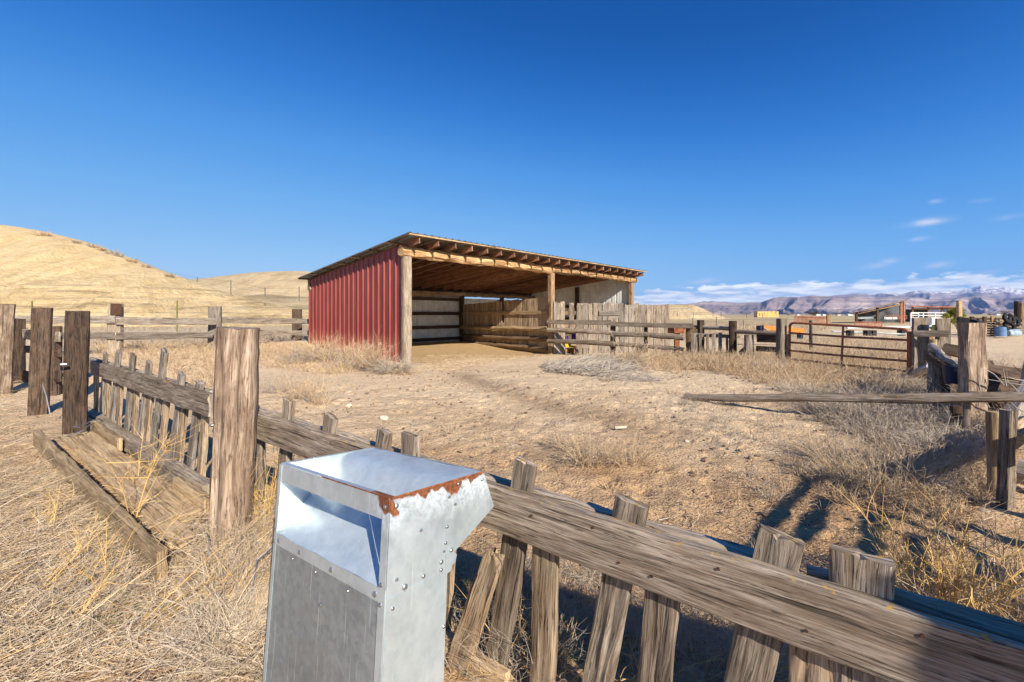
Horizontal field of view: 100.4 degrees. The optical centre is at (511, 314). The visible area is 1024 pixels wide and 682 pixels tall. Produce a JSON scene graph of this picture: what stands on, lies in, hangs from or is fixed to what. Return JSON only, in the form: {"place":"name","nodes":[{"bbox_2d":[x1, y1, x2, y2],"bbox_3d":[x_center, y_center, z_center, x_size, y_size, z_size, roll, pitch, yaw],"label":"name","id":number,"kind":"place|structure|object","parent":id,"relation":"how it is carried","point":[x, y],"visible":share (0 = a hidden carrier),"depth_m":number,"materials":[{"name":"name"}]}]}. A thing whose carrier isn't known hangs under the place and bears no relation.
{"place":"outdoors","nodes":[
{"label":"outdoors","id":0,"kind":"place"},
{"bbox_2d":[0,225,308,326],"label":"hill","id":1,"kind":"structure","parent":0,"point":[44,271],"depth_m":54.41,"materials":[{"name":"plant"}]},
{"bbox_2d":[189,271,310,296],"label":"hill","id":2,"kind":"structure","parent":0,"point":[290,282],"depth_m":120.00,"materials":[{"name":"plant"}]},
{"bbox_2d":[242,294,308,310],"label":"hill","id":3,"kind":"structure","parent":0,"point":[287,301],"depth_m":71.12,"materials":[{"name":"plant"}]},
{"bbox_2d":[0,314,1023,681],"bbox_3d":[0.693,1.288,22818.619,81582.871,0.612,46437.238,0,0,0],"label":"ground","id":4,"kind":"structure","parent":0,"point":[628,480],"depth_m":4.32,"materials":[{"name":"soil"}]},
{"bbox_2d":[0,304,15,395],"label":"fence post","id":5,"kind":"object","parent":4,"relation":"on","point":[7,324],"visible":0.91,"depth_m":6.60,"materials":[{"name":"brown wood"}]},
{"bbox_2d":[13,319,62,395],"bbox_3d":[-7.933,0.687,7.084,2.116,1.225,0.176,0,0,27],"label":"board fence","id":6,"kind":"object","parent":4,"relation":"on","point":[21,347],"visible":0.52,"depth_m":7.22,"materials":[{"name":"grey wood"}]},
{"bbox_2d":[27,307,52,415],"bbox_3d":[-6.083,0.631,5.499,0.243,1.444,0.094,0,0,-30],"label":"fence post","id":7,"kind":"object","parent":4,"relation":"on","point":[40,355],"visible":0.91,"depth_m":5.48,"materials":[{"name":"brown wood"}]},
{"bbox_2d":[60,310,89,441],"bbox_3d":[-4.505,0.656,4.408,0.210,1.392,0.165,0,0,-41],"label":"fence post","id":8,"kind":"object","parent":4,"relation":"on","point":[75,363],"visible":0.88,"depth_m":4.41,"materials":[{"name":"brown wood"}]},
{"bbox_2d":[33,417,208,582],"bbox_3d":[-3.322,1.197,3.494,4.428,0.164,0.513,0,0,36],"label":"feed bunk","id":9,"kind":"object","parent":4,"relation":"on","point":[98,440],"visible":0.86,"depth_m":2.83,"materials":[{"name":"beige wood"}]},
{"bbox_2d":[42,385,100,438],"bbox_3d":[-4.923,1.039,4.762,1.800,0.369,0.324,0,0,39],"label":"loose wire","id":10,"kind":"object","parent":9,"relation":"attached to","point":[73,426],"visible":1,"depth_m":4.39,"materials":[{"name":"metal"}]},
{"bbox_2d":[64,420,205,519],"bbox_3d":[-2.253,1.007,2.600,0.357,0.617,0.705,0,0,35],"label":"dry weed","id":11,"kind":"object","parent":4,"relation":"on","point":[138,479],"visible":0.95,"depth_m":2.58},
{"bbox_2d":[0,495,273,681],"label":"dry grass","id":12,"kind":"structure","parent":4,"relation":"on","point":[211,653],"depth_m":1.67,"materials":[{"name":"plant"}]},
{"bbox_2d":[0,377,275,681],"bbox_3d":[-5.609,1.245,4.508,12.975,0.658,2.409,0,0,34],"label":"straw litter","id":13,"kind":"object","parent":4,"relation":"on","point":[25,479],"visible":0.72,"depth_m":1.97,"materials":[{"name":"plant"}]},
{"bbox_2d":[92,428,194,482],"bbox_3d":[-2.601,1.067,3.154,0.512,0.510,0.728,0,0,-23],"label":"dry weed","id":14,"kind":"object","parent":4,"relation":"on","point":[131,455],"visible":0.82,"depth_m":3.08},
{"bbox_2d":[88,347,212,492],"bbox_3d":[-3.755,0.816,4.184,4.215,1.067,0.174,0,0,36],"label":"picket fence","id":15,"kind":"object","parent":4,"relation":"on","point":[162,390],"visible":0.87,"depth_m":3.65,"materials":[{"name":"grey wood"}]},
{"bbox_2d":[32,483,274,639],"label":"golden stems","id":16,"kind":"object","parent":4,"relation":"on","point":[79,548],"visible":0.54,"depth_m":1.95,"materials":[{"name":"plant"}]},
{"bbox_2d":[15,304,308,354],"bbox_3d":[-9.306,0.517,13.074,1.900,1.566,7.494,0,0,27],"label":"rail fence","id":17,"kind":"object","parent":4,"relation":"on","point":[115,320],"visible":0.77,"depth_m":11.41,"materials":[{"name":"grey wood"}]},
{"bbox_2d":[31,300,308,330],"bbox_3d":[-15.918,0.122,18.291,15.963,1.435,1.516,0,0,-15],"label":"wire fence","id":18,"kind":"object","parent":4,"relation":"on","point":[176,309],"visible":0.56,"depth_m":17.98,"materials":[{"name":"green paint"}]},
{"bbox_2d":[90,324,308,345],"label":"dry grass","id":19,"kind":"structure","parent":4,"relation":"on","point":[266,337],"depth_m":16.18,"materials":[{"name":"plant"}]},
{"bbox_2d":[89,339,364,388],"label":"dry grass","id":20,"kind":"structure","parent":4,"relation":"on","point":[154,349],"depth_m":10.38,"materials":[{"name":"plant"}]},
{"bbox_2d":[161,385,300,527],"bbox_3d":[-1.449,0.864,2.587,0.659,0.934,0.848,0,0,0],"label":"dry weed","id":21,"kind":"object","parent":4,"relation":"on","point":[270,498],"visible":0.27,"depth_m":2.47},
{"bbox_2d":[209,326,259,551],"bbox_3d":[-1.535,0.715,2.359,0.265,1.296,0.220,0,0,0],"label":"fence post","id":22,"kind":"object","parent":4,"relation":"on","point":[236,390],"visible":0.87,"depth_m":2.27,"materials":[{"name":"brown wood"}]},
{"bbox_2d":[259,363,302,392],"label":"dry weed","id":23,"kind":"object","parent":4,"relation":"on","point":[269,385],"visible":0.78,"depth_m":6.96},
{"bbox_2d":[268,340,321,363],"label":"dry weed","id":24,"kind":"object","parent":4,"relation":"on","point":[294,356],"visible":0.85,"depth_m":11.16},
{"bbox_2d":[259,364,341,399],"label":"dry weed","id":25,"kind":"object","parent":4,"relation":"on","point":[292,395],"visible":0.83,"depth_m":6.47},
{"bbox_2d":[285,331,344,359],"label":"dry weed","id":26,"kind":"object","parent":4,"relation":"on","point":[309,350],"visible":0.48,"depth_m":12.06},
{"bbox_2d":[0,481,640,669],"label":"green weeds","id":27,"kind":"object","parent":4,"relation":"on","point":[454,625],"visible":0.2,"depth_m":1.80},
{"bbox_2d":[289,366,361,405],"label":"dry weed","id":28,"kind":"object","parent":4,"relation":"on","point":[314,400],"visible":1,"depth_m":6.16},
{"bbox_2d":[295,334,361,362],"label":"dry weed","id":29,"kind":"object","parent":4,"relation":"on","point":[324,354],"visible":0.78,"depth_m":11.44,"materials":[{"name":"plant"}]},
{"bbox_2d":[318,353,360,368],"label":"dry weed","id":30,"kind":"object","parent":4,"relation":"on","point":[346,362],"visible":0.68,"depth_m":10.30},
{"bbox_2d":[329,335,382,363],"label":"dry weed","id":31,"kind":"object","parent":4,"relation":"on","point":[348,355],"visible":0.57,"depth_m":11.04,"materials":[{"name":"plant"}]},
{"bbox_2d":[343,327,404,371],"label":"dry weed","id":32,"kind":"object","parent":4,"relation":"on","point":[371,358],"visible":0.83,"depth_m":9.64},
{"bbox_2d":[262,447,493,681],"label":"metal feeder","id":33,"kind":"object","parent":4,"relation":"on","point":[367,542],"visible":1,"depth_m":1.17,"materials":[{"name":"metal"}]},
{"bbox_2d":[360,349,424,374],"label":"dry weed","id":34,"kind":"object","parent":4,"relation":"on","point":[384,368],"visible":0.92,"depth_m":9.36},
{"bbox_2d":[298,231,646,363],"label":"loafing shed","id":35,"kind":"structure","parent":4,"relation":"on","point":[407,289],"depth_m":16.03,"materials":[{"name":"red metal"}]},
{"bbox_2d":[445,547,504,676],"bbox_3d":[-0.137,1.070,1.512,0.254,0.520,0.046,0,0,32],"label":"broken picket","id":36,"kind":"object","parent":4,"relation":"on","point":[478,600],"visible":0.9,"depth_m":1.49,"materials":[{"name":"brown wood"}]},
{"bbox_2d":[416,354,541,372],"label":"straw litter","id":37,"kind":"object","parent":4,"relation":"on","point":[487,358],"visible":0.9,"depth_m":12.14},
{"bbox_2d":[539,425,602,449],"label":"dry weed","id":38,"kind":"object","parent":4,"relation":"on","point":[559,443],"visible":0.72,"depth_m":4.16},
{"bbox_2d":[299,372,842,516],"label":"sprigs","id":39,"kind":"object","parent":4,"relation":"on","point":[780,481],"visible":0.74,"depth_m":4.16,"materials":[{"name":"plant"}]},
{"bbox_2d":[540,406,637,471],"bbox_3d":[0.655,1.096,3.757,0.881,0.561,1.078,0,0,0],"label":"dry weed","id":40,"kind":"object","parent":4,"relation":"on","point":[589,460],"visible":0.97,"depth_m":3.66,"materials":[{"name":"plant"}]},
{"bbox_2d":[304,369,887,623],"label":"pebbles","id":41,"kind":"object","parent":4,"relation":"on","point":[581,432],"visible":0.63,"depth_m":4.93,"materials":[{"name":"stone"}]},
{"bbox_2d":[534,349,666,382],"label":"bleached grass","id":42,"kind":"structure","parent":4,"relation":"on","point":[589,365],"depth_m":9.28,"materials":[{"name":"plant"}]},
{"bbox_2d":[553,301,669,353],"bbox_3d":[3.908,0.557,16.463,4.786,2.103,0.135,0,0,-11],"label":"plank fence","id":43,"kind":"object","parent":4,"relation":"on","point":[657,313],"visible":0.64,"depth_m":16.40,"materials":[{"name":"grey wood"}]},
{"bbox_2d":[450,589,788,681],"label":"golden stems","id":44,"kind":"object","parent":4,"relation":"on","point":[785,667],"visible":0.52,"depth_m":1.51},
{"bbox_2d":[547,320,696,354],"bbox_3d":[3.426,0.945,14.341,5.239,1.510,0.334,0,0,38],"label":"pole fence","id":45,"kind":"object","parent":4,"relation":"on","point":[690,327],"visible":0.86,"depth_m":14.07,"materials":[{"name":"grey wood"}]},
{"bbox_2d":[295,369,952,661],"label":"soil clods","id":46,"kind":"object","parent":4,"relation":"on","point":[764,513],"visible":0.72,"depth_m":4.68,"materials":[{"name":"soil"}]},
{"bbox_2d":[581,430,679,471],"bbox_3d":[1.025,1.168,3.703,0.771,0.436,0.734,0,0,-20],"label":"dry weed","id":47,"kind":"object","parent":4,"relation":"on","point":[635,461],"visible":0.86,"depth_m":3.67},
{"bbox_2d":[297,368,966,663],"bbox_3d":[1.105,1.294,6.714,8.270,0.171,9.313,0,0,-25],"label":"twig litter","id":48,"kind":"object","parent":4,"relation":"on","point":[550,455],"visible":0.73,"depth_m":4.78,"materials":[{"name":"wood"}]},
{"bbox_2d":[444,514,826,681],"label":"tangled weeds","id":49,"kind":"object","parent":4,"relation":"on","point":[683,633],"visible":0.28,"depth_m":1.62,"materials":[{"name":"plant"}]},
{"bbox_2d":[604,338,669,368],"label":"dry weed","id":50,"kind":"object","parent":4,"relation":"on","point":[639,358],"visible":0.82,"depth_m":10.05,"materials":[{"name":"plant"}]},
{"bbox_2d":[254,397,1023,681],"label":"picket fence","id":51,"kind":"object","parent":4,"relation":"on","point":[852,614],"visible":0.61,"depth_m":1.08,"materials":[{"name":"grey wood"}]},
{"bbox_2d":[601,328,683,364],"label":"dry weed","id":52,"kind":"object","parent":4,"relation":"on","point":[626,353],"visible":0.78,"depth_m":10.25,"materials":[{"name":"plant"}]},
{"bbox_2d":[577,345,745,373],"bbox_3d":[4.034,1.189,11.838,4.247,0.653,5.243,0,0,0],"label":"dry grass","id":53,"kind":"structure","parent":4,"relation":"on","point":[666,357],"depth_m":10.67,"materials":[{"name":"plant"}]},
{"bbox_2d":[668,328,684,353],"bbox_3d":[5.852,0.985,15.200,0.420,1.030,0.400,0,0,-11],"label":"rust drum","id":54,"kind":"object","parent":4,"relation":"on","point":[676,331],"visible":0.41,"depth_m":15.12,"materials":[{"name":"orange metal"}]},
{"bbox_2d":[690,333,737,355],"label":"picket fence","id":55,"kind":"object","parent":4,"relation":"on","point":[719,336],"visible":0.48,"depth_m":12.31,"materials":[{"name":"grey wood"}]},
{"bbox_2d":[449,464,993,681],"bbox_3d":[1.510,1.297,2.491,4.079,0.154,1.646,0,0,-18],"label":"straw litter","id":56,"kind":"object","parent":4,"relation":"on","point":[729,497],"visible":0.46,"depth_m":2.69,"materials":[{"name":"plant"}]},
{"bbox_2d":[693,320,775,358],"bbox_3d":[6.148,0.833,11.956,0.234,1.333,2.383,0,0,-36],"label":"board fence","id":57,"kind":"object","parent":4,"relation":"on","point":[762,336],"visible":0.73,"depth_m":11.63,"materials":[{"name":"brown wood"}]},
{"bbox_2d":[661,391,825,444],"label":"dry grass","id":58,"kind":"structure","parent":4,"relation":"on","point":[723,403],"depth_m":5.26,"materials":[{"name":"plant"}]},
{"bbox_2d":[725,461,768,478],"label":"dry weed","id":59,"kind":"object","parent":4,"relation":"on","point":[749,473],"visible":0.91,"depth_m":3.38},
{"bbox_2d":[670,321,830,338],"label":"dry grass","id":60,"kind":"structure","parent":4,"relation":"on","point":[747,326],"depth_m":39.92,"materials":[{"name":"plant"}]},
{"bbox_2d":[740,351,792,372],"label":"dry weed","id":61,"kind":"object","parent":4,"relation":"on","point":[778,366],"visible":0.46,"depth_m":9.36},
{"bbox_2d":[742,469,794,503],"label":"dry weed","id":62,"kind":"object","parent":4,"relation":"on","point":[768,494],"visible":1,"depth_m":3.02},
{"bbox_2d":[756,325,803,338],"bbox_3d":[13.175,0.866,20.973,2.222,0.658,0.405,0,0,0],"label":"orange implement","id":63,"kind":"object","parent":4,"relation":"on","point":[772,328],"visible":0.65,"depth_m":20.82,"materials":[{"name":"paint"}]},
{"bbox_2d":[776,318,787,363],"bbox_3d":[6.710,0.744,10.601,0.262,1.300,0.178,0,0,-16],"label":"gate post","id":64,"kind":"object","parent":4,"relation":"on","point":[781,328],"visible":0.74,"depth_m":10.53,"materials":[{"name":"brown wood"}]},
{"bbox_2d":[767,376,829,392],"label":"dry weed","id":65,"kind":"object","parent":4,"relation":"on","point":[786,387],"visible":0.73,"depth_m":7.17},
{"bbox_2d":[809,320,816,350],"bbox_3d":[9.727,0.895,13.803,0.184,1.410,0.158,0,0,-5],"label":"post","id":66,"kind":"object","parent":4,"relation":"on","point":[812,330],"visible":0.54,"depth_m":13.74,"materials":[{"name":"brown wood"}]},
{"bbox_2d":[675,342,957,393],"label":"dry grass","id":67,"kind":"structure","parent":4,"relation":"on","point":[828,371],"depth_m":8.99,"materials":[{"name":"plant"}]},
{"bbox_2d":[768,427,894,464],"bbox_3d":[2.905,1.182,3.893,1.022,0.396,0.901,0,0,0],"label":"dry weed","id":68,"kind":"object","parent":4,"relation":"on","point":[815,442],"visible":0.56,"depth_m":3.92,"materials":[{"name":"plant"}]},
{"bbox_2d":[774,332,906,361],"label":"dry grass","id":69,"kind":"structure","parent":4,"relation":"on","point":[869,343],"depth_m":18.16,"materials":[{"name":"plant"}]},
{"bbox_2d":[788,322,908,377],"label":"tube gate","id":70,"kind":"structure","parent":4,"relation":"on","point":[842,337],"depth_m":9.42,"materials":[{"name":"metal"}]},
{"bbox_2d":[684,392,1023,403],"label":"fallen pole","id":71,"kind":"object","parent":4,"relation":"on","point":[933,398],"visible":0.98,"depth_m":4.96,"materials":[{"name":"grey wood"}]},
{"bbox_2d":[812,401,919,426],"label":"dry weed","id":72,"kind":"object","parent":4,"relation":"on","point":[855,412],"visible":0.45,"depth_m":5.16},
{"bbox_2d":[831,326,909,335],"bbox_3d":[22.832,1.048,27.008,4.742,0.618,0.502,0,0,2],"label":"pipe trailer","id":73,"kind":"object","parent":4,"relation":"on","point":[864,332],"visible":0.76,"depth_m":26.93,"materials":[{"name":"white paint"}]},
{"bbox_2d":[853,300,906,322],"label":"open shed","id":74,"kind":"structure","parent":4,"relation":"on","point":[876,315],"depth_m":74.00,"materials":[{"name":"beige metal"}]},
{"bbox_2d":[867,366,926,386],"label":"dry weed","id":75,"kind":"object","parent":4,"relation":"on","point":[914,380],"visible":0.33,"depth_m":7.58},
{"bbox_2d":[779,369,1023,463],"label":"dry grass","id":76,"kind":"structure","parent":4,"relation":"on","point":[979,424],"depth_m":4.85,"materials":[{"name":"plant"}]},
{"bbox_2d":[785,431,1023,529],"bbox_3d":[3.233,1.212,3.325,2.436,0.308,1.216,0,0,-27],"label":"dry grass","id":77,"kind":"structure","parent":4,"relation":"on","point":[841,484],"depth_m":3.05,"materials":[{"name":"plant"}]},
{"bbox_2d":[852,404,965,434],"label":"dry weed","id":78,"kind":"object","parent":4,"relation":"on","point":[923,411],"visible":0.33,"depth_m":4.89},
{"bbox_2d":[908,331,911,377],"bbox_3d":[7.878,0.843,8.420,0.094,1.013,0.094,0,0,0],"label":"gate pipe post","id":79,"kind":"object","parent":4,"relation":"on","point":[909,350],"visible":0.35,"depth_m":8.41,"materials":[{"name":"metal"}]},
{"bbox_2d":[840,431,986,488],"bbox_3d":[3.416,1.187,3.595,0.951,0.424,0.893,0,0,-20],"label":"dry weed","id":80,"kind":"object","parent":4,"relation":"on","point":[925,460],"visible":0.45,"depth_m":3.56,"materials":[{"name":"plant"}]},
{"bbox_2d":[909,363,927,377],"bbox_3d":[7.389,1.021,7.702,0.152,0.367,0.685,0,0,22],"label":"fallen pole","id":81,"kind":"object","parent":4,"relation":"on","point":[921,370],"visible":0.61,"depth_m":7.65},
{"bbox_2d":[823,473,1023,622],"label":"dry weed","id":82,"kind":"object","parent":4,"relation":"on","point":[975,600],"visible":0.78,"depth_m":1.76,"materials":[{"name":"plant"}]},
{"bbox_2d":[846,476,1011,610],"bbox_3d":[1.818,1.021,1.933,0.568,0.602,0.529,0,0,0],"label":"dry weed","id":83,"kind":"object","parent":4,"relation":"on","point":[904,563],"visible":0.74,"depth_m":1.92,"materials":[{"name":"plant"}]},
{"bbox_2d":[910,318,950,382],"bbox_3d":[7.900,0.706,8.067,0.564,1.287,0.527,0,0,0],"label":"plank fence","id":84,"kind":"object","parent":4,"relation":"on","point":[922,334],"visible":0.63,"depth_m":8.16,"materials":[{"name":"grey wood"}]},
{"bbox_2d":[906,306,955,321],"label":"shelter","id":85,"kind":"object","parent":4,"relation":"on","point":[922,309],"visible":0.66,"depth_m":75.95,"materials":[{"name":"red metal"}]},
{"bbox_2d":[926,349,951,392],"bbox_3d":[6.372,0.948,6.364,0.112,0.804,0.870,0,0,33],"label":"picket cluster","id":86,"kind":"object","parent":4,"relation":"on","point":[935,364],"visible":0.44,"depth_m":6.42,"materials":[{"name":"grey wood"}]},
{"bbox_2d":[928,343,957,366],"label":"dead branch","id":87,"kind":"object","parent":86,"relation":"on","point":[939,352],"visible":0.88,"depth_m":6.18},
{"bbox_2d":[867,503,1023,620],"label":"dry weed","id":88,"kind":"object","parent":4,"relation":"on","point":[946,592],"visible":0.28,"depth_m":1.74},
{"bbox_2d":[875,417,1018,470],"bbox_3d":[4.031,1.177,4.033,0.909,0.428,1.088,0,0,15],"label":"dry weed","id":89,"kind":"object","parent":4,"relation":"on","point":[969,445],"visible":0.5,"depth_m":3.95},
{"bbox_2d":[942,343,957,357],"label":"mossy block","id":90,"kind":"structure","parent":4,"relation":"on","point":[950,349],"depth_m":6.96,"materials":[{"name":"brown wood"}]},
{"bbox_2d":[941,307,967,325],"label":"shrub","id":91,"kind":"object","parent":4,"relation":"on","point":[950,313],"visible":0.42,"depth_m":47.01,"materials":[{"name":"green plant"}]},
{"bbox_2d":[950,405,961,431],"bbox_3d":[4.954,1.170,4.749,0.109,0.300,0.102,0,0,0],"label":"stump","id":92,"kind":"object","parent":4,"relation":"on","point":[957,409],"visible":0.51,"depth_m":4.73,"materials":[{"name":"brown wood"}]},
{"bbox_2d":[898,350,1023,421],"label":"dry grass","id":93,"kind":"structure","parent":4,"relation":"on","point":[956,385],"depth_m":6.32,"materials":[{"name":"plant"}]},
{"bbox_2d":[942,365,957,383],"bbox_3d":[5.928,0.806,5.700,0.256,0.240,0.260,0,0,0],"label":"bucket","id":94,"kind":"object","parent":93,"relation":"on","point":[950,374],"visible":0.53,"depth_m":5.67,"materials":[{"name":"blue plastic"}]},
{"bbox_2d":[909,496,1023,622],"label":"dry weed","id":95,"kind":"object","parent":4,"relation":"on","point":[1004,571],"visible":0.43,"depth_m":1.92,"materials":[{"name":"plant"}]},
{"bbox_2d":[962,403,970,435],"bbox_3d":[4.847,1.077,4.549,0.061,0.484,0.064,0,0,-32],"label":"stake","id":96,"kind":"object","parent":4,"relation":"on","point":[966,411],"visible":0.52,"depth_m":4.53,"materials":[{"name":"grey wood"}]},
{"bbox_2d":[957,323,987,421],"bbox_3d":[5.399,0.750,5.003,0.238,1.303,0.173,0,0,13],"label":"fence post","id":97,"kind":"object","parent":4,"relation":"on","point":[972,356],"visible":0.67,"depth_m":4.94,"materials":[{"name":"brown wood"}]},
{"bbox_2d":[956,316,1002,334],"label":"corral fence","id":98,"kind":"object","parent":4,"relation":"on","point":[991,319],"visible":0.39,"depth_m":30.47,"materials":[{"name":"brown wood"}]},
{"bbox_2d":[985,411,998,492],"bbox_3d":[3.447,1.012,3.050,0.087,0.637,0.091,0,0,0],"label":"picket","id":99,"kind":"object","parent":4,"relation":"on","point":[991,424],"visible":0.55,"depth_m":3.03,"materials":[{"name":"beige wood"}]},
{"bbox_2d":[993,327,1006,336],"bbox_3d":[31.453,1.110,27.500,0.595,0.620,0.595,0,0,0],"label":"drum","id":100,"kind":"object","parent":4,"relation":"on","point":[1000,331],"visible":1,"depth_m":27.30,"materials":[{"name":"blue plastic"}]},
{"bbox_2d":[978,366,1023,412],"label":"dead branch","id":101,"kind":"object","parent":4,"relation":"on","point":[1002,382],"visible":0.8,"depth_m":4.79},
{"bbox_2d":[987,360,1021,408],"bbox_3d":[6.595,0.958,4.971,1.913,0.766,0.608,0,0,19],"label":"fallen fence panel","id":102,"kind":"object","parent":4,"relation":"on","point":[996,386],"visible":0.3,"depth_m":5.23,"materials":[{"name":"brown wood"}]},
{"bbox_2d":[995,408,1018,509],"bbox_3d":[3.307,0.976,2.849,0.129,0.693,0.064,0,0,-10],"label":"picket","id":103,"kind":"object","parent":4,"relation":"on","point":[1006,459],"visible":0.87,"depth_m":2.83,"materials":[{"name":"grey wood"}]},
{"bbox_2d":[1003,362,1023,416],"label":"bleached log","id":104,"kind":"object","parent":4,"relation":"on","point":[1019,405],"visible":0.21,"depth_m":4.79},
{"bbox_2d":[1015,416,1023,449],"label":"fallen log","id":105,"kind":"object","parent":4,"relation":"on","point":[1020,436],"visible":0.31,"depth_m":3.46,"materials":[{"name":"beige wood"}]},
{"bbox_2d":[1016,459,1023,484],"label":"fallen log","id":106,"kind":"object","parent":4,"relation":"on","point":[1020,470],"visible":1,"depth_m":3.12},
{"bbox_2d":[1017,303,1023,333],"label":"post","id":107,"kind":"object","parent":4,"relation":"on","point":[1020,311],"visible":0.67,"depth_m":32.38,"materials":[{"name":"brown wood"}]},
{"bbox_2d":[0,0,1023,307],"label":"sky","id":108,"kind":"structure","parent":0,"point":[735,151],"materials":[{"name":"blue"}]},
{"bbox_2d":[634,304,730,318],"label":"hill","id":109,"kind":"structure","parent":0,"point":[685,311],"depth_m":120.65,"materials":[{"name":"plant"}]},
{"bbox_2d":[754,311,778,316],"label":"haystack","id":110,"kind":"object","parent":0,"point":[768,314],"visible":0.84,"depth_m":203.50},
{"bbox_2d":[634,296,1023,313],"bbox_3d":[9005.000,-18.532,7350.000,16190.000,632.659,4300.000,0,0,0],"label":"mountains","id":111,"kind":"structure","parent":0,"point":[852,304],"depth_m":7080.99,"materials":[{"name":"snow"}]},
{"bbox_2d":[834,286,1023,298],"bbox_3d":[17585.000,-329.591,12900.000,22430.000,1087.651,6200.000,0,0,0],"label":"mountains","id":112,"kind":"structure","parent":0,"point":[995,292],"depth_m":12727.78,"materials":[{"name":"snow"}]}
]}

